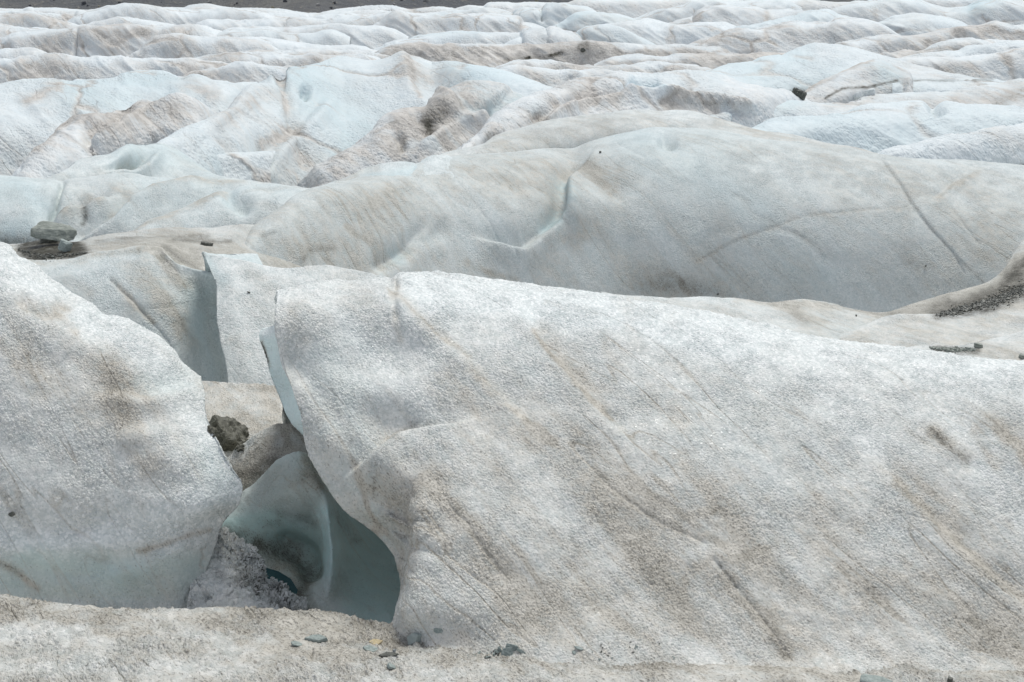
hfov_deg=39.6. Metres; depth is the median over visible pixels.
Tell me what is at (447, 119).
ice saddle
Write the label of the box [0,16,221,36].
glacier crest
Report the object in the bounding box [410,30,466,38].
glacier crest
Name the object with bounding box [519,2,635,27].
glacier crest
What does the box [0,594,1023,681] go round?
foreground ice
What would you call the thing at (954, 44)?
glacier crest
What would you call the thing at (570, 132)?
ice ridge
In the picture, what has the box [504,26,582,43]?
glacier crest
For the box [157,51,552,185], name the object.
ice peak
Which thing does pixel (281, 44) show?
glacier crest
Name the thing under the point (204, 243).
rock
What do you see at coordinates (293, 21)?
glacier crest
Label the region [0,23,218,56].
glacier crest
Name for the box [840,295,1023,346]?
ice shoulder
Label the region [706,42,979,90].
ice hill
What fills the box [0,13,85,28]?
glacier crest
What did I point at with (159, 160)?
ice hill
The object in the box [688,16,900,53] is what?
glacier crest
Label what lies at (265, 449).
ice mound
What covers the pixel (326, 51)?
glacier crest
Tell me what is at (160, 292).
crevasse wall
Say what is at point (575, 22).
glacier crest
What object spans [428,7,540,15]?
glacier crest
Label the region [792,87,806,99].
boulder
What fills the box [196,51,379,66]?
glacier crest
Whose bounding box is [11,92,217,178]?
ice slope
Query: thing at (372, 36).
glacier crest
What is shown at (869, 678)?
boulder
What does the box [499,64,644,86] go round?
glacier crest
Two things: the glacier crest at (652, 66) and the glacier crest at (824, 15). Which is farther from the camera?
the glacier crest at (824, 15)
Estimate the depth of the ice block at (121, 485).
4.99 m
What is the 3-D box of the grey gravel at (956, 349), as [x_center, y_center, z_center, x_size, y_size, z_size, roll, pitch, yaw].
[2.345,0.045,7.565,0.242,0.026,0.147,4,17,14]
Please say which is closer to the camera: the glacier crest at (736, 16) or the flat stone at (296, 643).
the flat stone at (296, 643)
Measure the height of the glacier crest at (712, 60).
6.221 m
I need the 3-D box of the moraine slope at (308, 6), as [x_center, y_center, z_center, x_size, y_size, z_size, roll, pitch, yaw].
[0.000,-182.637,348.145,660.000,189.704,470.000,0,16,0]
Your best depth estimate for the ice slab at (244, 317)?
8.33 m
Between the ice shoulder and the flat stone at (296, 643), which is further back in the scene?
the ice shoulder
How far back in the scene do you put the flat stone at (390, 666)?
4.07 m
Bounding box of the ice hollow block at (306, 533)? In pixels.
[221,451,400,623]
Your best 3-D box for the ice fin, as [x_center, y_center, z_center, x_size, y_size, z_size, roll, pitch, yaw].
[-0.778,0.122,5.591,0.441,0.503,1.137,-6,17,-21]
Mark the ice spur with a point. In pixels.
(712, 93)
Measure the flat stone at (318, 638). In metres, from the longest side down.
0.076 x 0.037 x 0.013 m
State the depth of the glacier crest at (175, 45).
37.55 m
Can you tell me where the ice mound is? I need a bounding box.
[227,423,307,490]
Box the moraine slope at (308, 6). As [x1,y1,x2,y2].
[0,0,866,12]
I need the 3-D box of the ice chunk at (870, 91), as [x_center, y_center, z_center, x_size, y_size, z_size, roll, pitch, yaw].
[5.304,-3.695,21.155,0.211,0.106,0.147,-12,15,3]
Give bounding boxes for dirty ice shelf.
[9,224,302,270]
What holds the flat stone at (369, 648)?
on the foreground ice at (45, 641)
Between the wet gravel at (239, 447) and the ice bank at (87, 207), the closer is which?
the wet gravel at (239, 447)
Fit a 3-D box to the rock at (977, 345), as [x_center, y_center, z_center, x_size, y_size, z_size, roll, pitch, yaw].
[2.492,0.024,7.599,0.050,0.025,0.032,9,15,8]
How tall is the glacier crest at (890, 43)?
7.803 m
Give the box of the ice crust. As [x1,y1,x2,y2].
[187,526,308,610]
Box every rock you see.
[40,239,58,242]
[58,239,72,251]
[200,241,212,245]
[209,414,248,450]
[407,632,421,644]
[974,343,982,347]
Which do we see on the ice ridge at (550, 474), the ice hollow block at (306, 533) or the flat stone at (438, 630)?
the flat stone at (438, 630)
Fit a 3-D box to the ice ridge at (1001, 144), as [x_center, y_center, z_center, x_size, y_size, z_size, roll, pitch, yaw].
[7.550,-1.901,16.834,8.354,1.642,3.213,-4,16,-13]
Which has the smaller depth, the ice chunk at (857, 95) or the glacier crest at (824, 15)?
the ice chunk at (857, 95)
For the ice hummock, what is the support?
on the glacier
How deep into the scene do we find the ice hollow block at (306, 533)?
5.59 m
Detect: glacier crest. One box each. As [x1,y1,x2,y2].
[0,0,978,17]
[0,9,451,21]
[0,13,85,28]
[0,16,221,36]
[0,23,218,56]
[0,47,46,58]
[0,52,292,83]
[67,3,358,24]
[126,33,278,57]
[183,61,287,82]
[196,11,389,30]
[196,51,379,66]
[217,28,349,44]
[223,23,408,48]
[240,36,377,51]
[245,48,388,58]
[374,10,545,38]
[374,31,519,49]
[374,40,730,66]
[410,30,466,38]
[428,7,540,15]
[493,59,711,72]
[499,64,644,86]
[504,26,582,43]
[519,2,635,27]
[554,11,631,32]
[576,24,654,44]
[594,52,784,68]
[606,18,735,44]
[634,0,802,22]
[670,5,803,25]
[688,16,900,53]
[734,9,848,28]
[832,0,1023,24]
[835,20,1023,53]
[878,13,967,35]
[880,37,1023,57]
[896,41,1023,58]
[899,47,1023,80]
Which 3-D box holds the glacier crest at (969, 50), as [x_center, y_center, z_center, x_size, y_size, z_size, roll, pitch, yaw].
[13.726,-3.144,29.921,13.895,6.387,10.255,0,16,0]
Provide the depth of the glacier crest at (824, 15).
43.38 m
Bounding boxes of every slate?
[501,647,512,655]
[505,643,518,650]
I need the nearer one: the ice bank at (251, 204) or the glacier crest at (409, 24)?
the ice bank at (251, 204)
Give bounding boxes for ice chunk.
[853,92,861,99]
[862,88,874,95]
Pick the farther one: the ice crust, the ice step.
the ice step
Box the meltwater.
[266,568,297,594]
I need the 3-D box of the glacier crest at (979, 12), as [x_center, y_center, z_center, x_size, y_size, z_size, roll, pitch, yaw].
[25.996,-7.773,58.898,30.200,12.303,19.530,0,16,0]
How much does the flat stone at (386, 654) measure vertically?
0.008 m
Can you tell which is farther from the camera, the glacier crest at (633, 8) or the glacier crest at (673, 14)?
the glacier crest at (633, 8)
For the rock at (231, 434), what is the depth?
6.49 m
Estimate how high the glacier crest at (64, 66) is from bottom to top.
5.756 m
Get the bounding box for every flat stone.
[291,641,301,646]
[304,634,327,642]
[363,645,377,651]
[369,639,382,644]
[378,652,398,657]
[387,663,395,668]
[434,628,442,632]
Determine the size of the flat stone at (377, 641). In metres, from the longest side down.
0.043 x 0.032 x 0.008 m
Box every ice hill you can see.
[46,143,219,180]
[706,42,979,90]
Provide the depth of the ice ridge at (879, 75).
22.29 m
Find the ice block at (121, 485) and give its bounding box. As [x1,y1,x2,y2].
[0,242,242,608]
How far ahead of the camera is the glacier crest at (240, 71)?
26.68 m
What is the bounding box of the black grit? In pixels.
[18,248,87,260]
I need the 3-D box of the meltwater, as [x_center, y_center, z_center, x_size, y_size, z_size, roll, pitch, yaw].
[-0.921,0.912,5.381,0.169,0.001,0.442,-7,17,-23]
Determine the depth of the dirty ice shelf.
9.82 m
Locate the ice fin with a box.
[259,325,302,434]
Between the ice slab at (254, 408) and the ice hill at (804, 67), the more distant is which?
the ice hill at (804, 67)
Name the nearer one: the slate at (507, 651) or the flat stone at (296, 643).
the slate at (507, 651)
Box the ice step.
[908,331,1023,360]
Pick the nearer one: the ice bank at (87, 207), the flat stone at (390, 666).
the flat stone at (390, 666)
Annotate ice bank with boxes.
[0,172,308,243]
[133,183,301,230]
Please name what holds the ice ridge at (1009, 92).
on the glacier
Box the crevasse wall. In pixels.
[28,245,227,382]
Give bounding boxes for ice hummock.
[327,155,454,183]
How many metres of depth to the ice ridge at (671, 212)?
12.91 m
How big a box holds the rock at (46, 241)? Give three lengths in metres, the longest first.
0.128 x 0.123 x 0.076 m
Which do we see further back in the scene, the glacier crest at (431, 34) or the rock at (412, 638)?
the glacier crest at (431, 34)
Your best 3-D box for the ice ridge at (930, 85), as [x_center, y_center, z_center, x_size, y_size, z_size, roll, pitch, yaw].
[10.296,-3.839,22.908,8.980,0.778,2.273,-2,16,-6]
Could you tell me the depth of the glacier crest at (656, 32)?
50.90 m
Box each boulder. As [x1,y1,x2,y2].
[30,221,76,241]
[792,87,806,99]
[860,674,891,681]
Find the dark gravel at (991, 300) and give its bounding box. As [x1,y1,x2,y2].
[935,279,1023,316]
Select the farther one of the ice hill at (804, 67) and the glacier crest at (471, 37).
the glacier crest at (471, 37)
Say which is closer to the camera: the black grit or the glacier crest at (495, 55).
the black grit
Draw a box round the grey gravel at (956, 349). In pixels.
[929,346,975,352]
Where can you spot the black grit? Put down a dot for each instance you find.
(60, 255)
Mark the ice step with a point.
(1011, 346)
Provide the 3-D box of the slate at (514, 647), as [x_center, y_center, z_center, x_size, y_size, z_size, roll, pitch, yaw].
[0.003,0.903,4.188,0.044,0.023,0.006,21,1,4]
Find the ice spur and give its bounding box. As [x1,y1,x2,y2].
[458,69,810,148]
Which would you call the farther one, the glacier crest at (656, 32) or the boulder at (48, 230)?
the glacier crest at (656, 32)
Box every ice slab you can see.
[201,251,389,385]
[202,381,282,456]
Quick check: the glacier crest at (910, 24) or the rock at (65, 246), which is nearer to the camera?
the rock at (65, 246)
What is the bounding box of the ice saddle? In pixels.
[296,80,524,187]
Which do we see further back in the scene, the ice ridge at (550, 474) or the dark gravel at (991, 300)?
the dark gravel at (991, 300)
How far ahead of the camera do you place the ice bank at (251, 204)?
11.55 m
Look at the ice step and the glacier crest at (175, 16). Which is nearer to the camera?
the ice step
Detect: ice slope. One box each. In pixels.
[0,70,257,175]
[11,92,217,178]
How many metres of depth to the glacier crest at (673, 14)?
72.51 m
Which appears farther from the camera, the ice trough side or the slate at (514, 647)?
the ice trough side
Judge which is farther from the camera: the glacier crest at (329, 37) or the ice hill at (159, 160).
the glacier crest at (329, 37)
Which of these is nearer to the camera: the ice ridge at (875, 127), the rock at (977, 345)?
the rock at (977, 345)
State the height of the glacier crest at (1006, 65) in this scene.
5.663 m
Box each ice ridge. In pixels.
[245,127,1023,311]
[274,270,1023,673]
[439,109,877,156]
[710,78,1023,124]
[752,100,1023,164]
[805,58,913,102]
[878,122,1023,163]
[892,79,1005,92]
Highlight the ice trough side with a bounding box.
[601,239,1023,339]
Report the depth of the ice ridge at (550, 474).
4.62 m
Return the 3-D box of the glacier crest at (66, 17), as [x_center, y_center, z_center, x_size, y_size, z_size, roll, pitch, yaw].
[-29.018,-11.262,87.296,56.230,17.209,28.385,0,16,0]
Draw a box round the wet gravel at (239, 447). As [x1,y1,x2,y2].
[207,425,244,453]
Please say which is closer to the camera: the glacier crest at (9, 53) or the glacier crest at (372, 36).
the glacier crest at (9, 53)
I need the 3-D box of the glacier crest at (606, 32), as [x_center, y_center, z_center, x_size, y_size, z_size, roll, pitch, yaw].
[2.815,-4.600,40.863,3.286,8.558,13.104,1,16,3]
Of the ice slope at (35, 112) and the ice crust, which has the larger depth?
the ice slope at (35, 112)

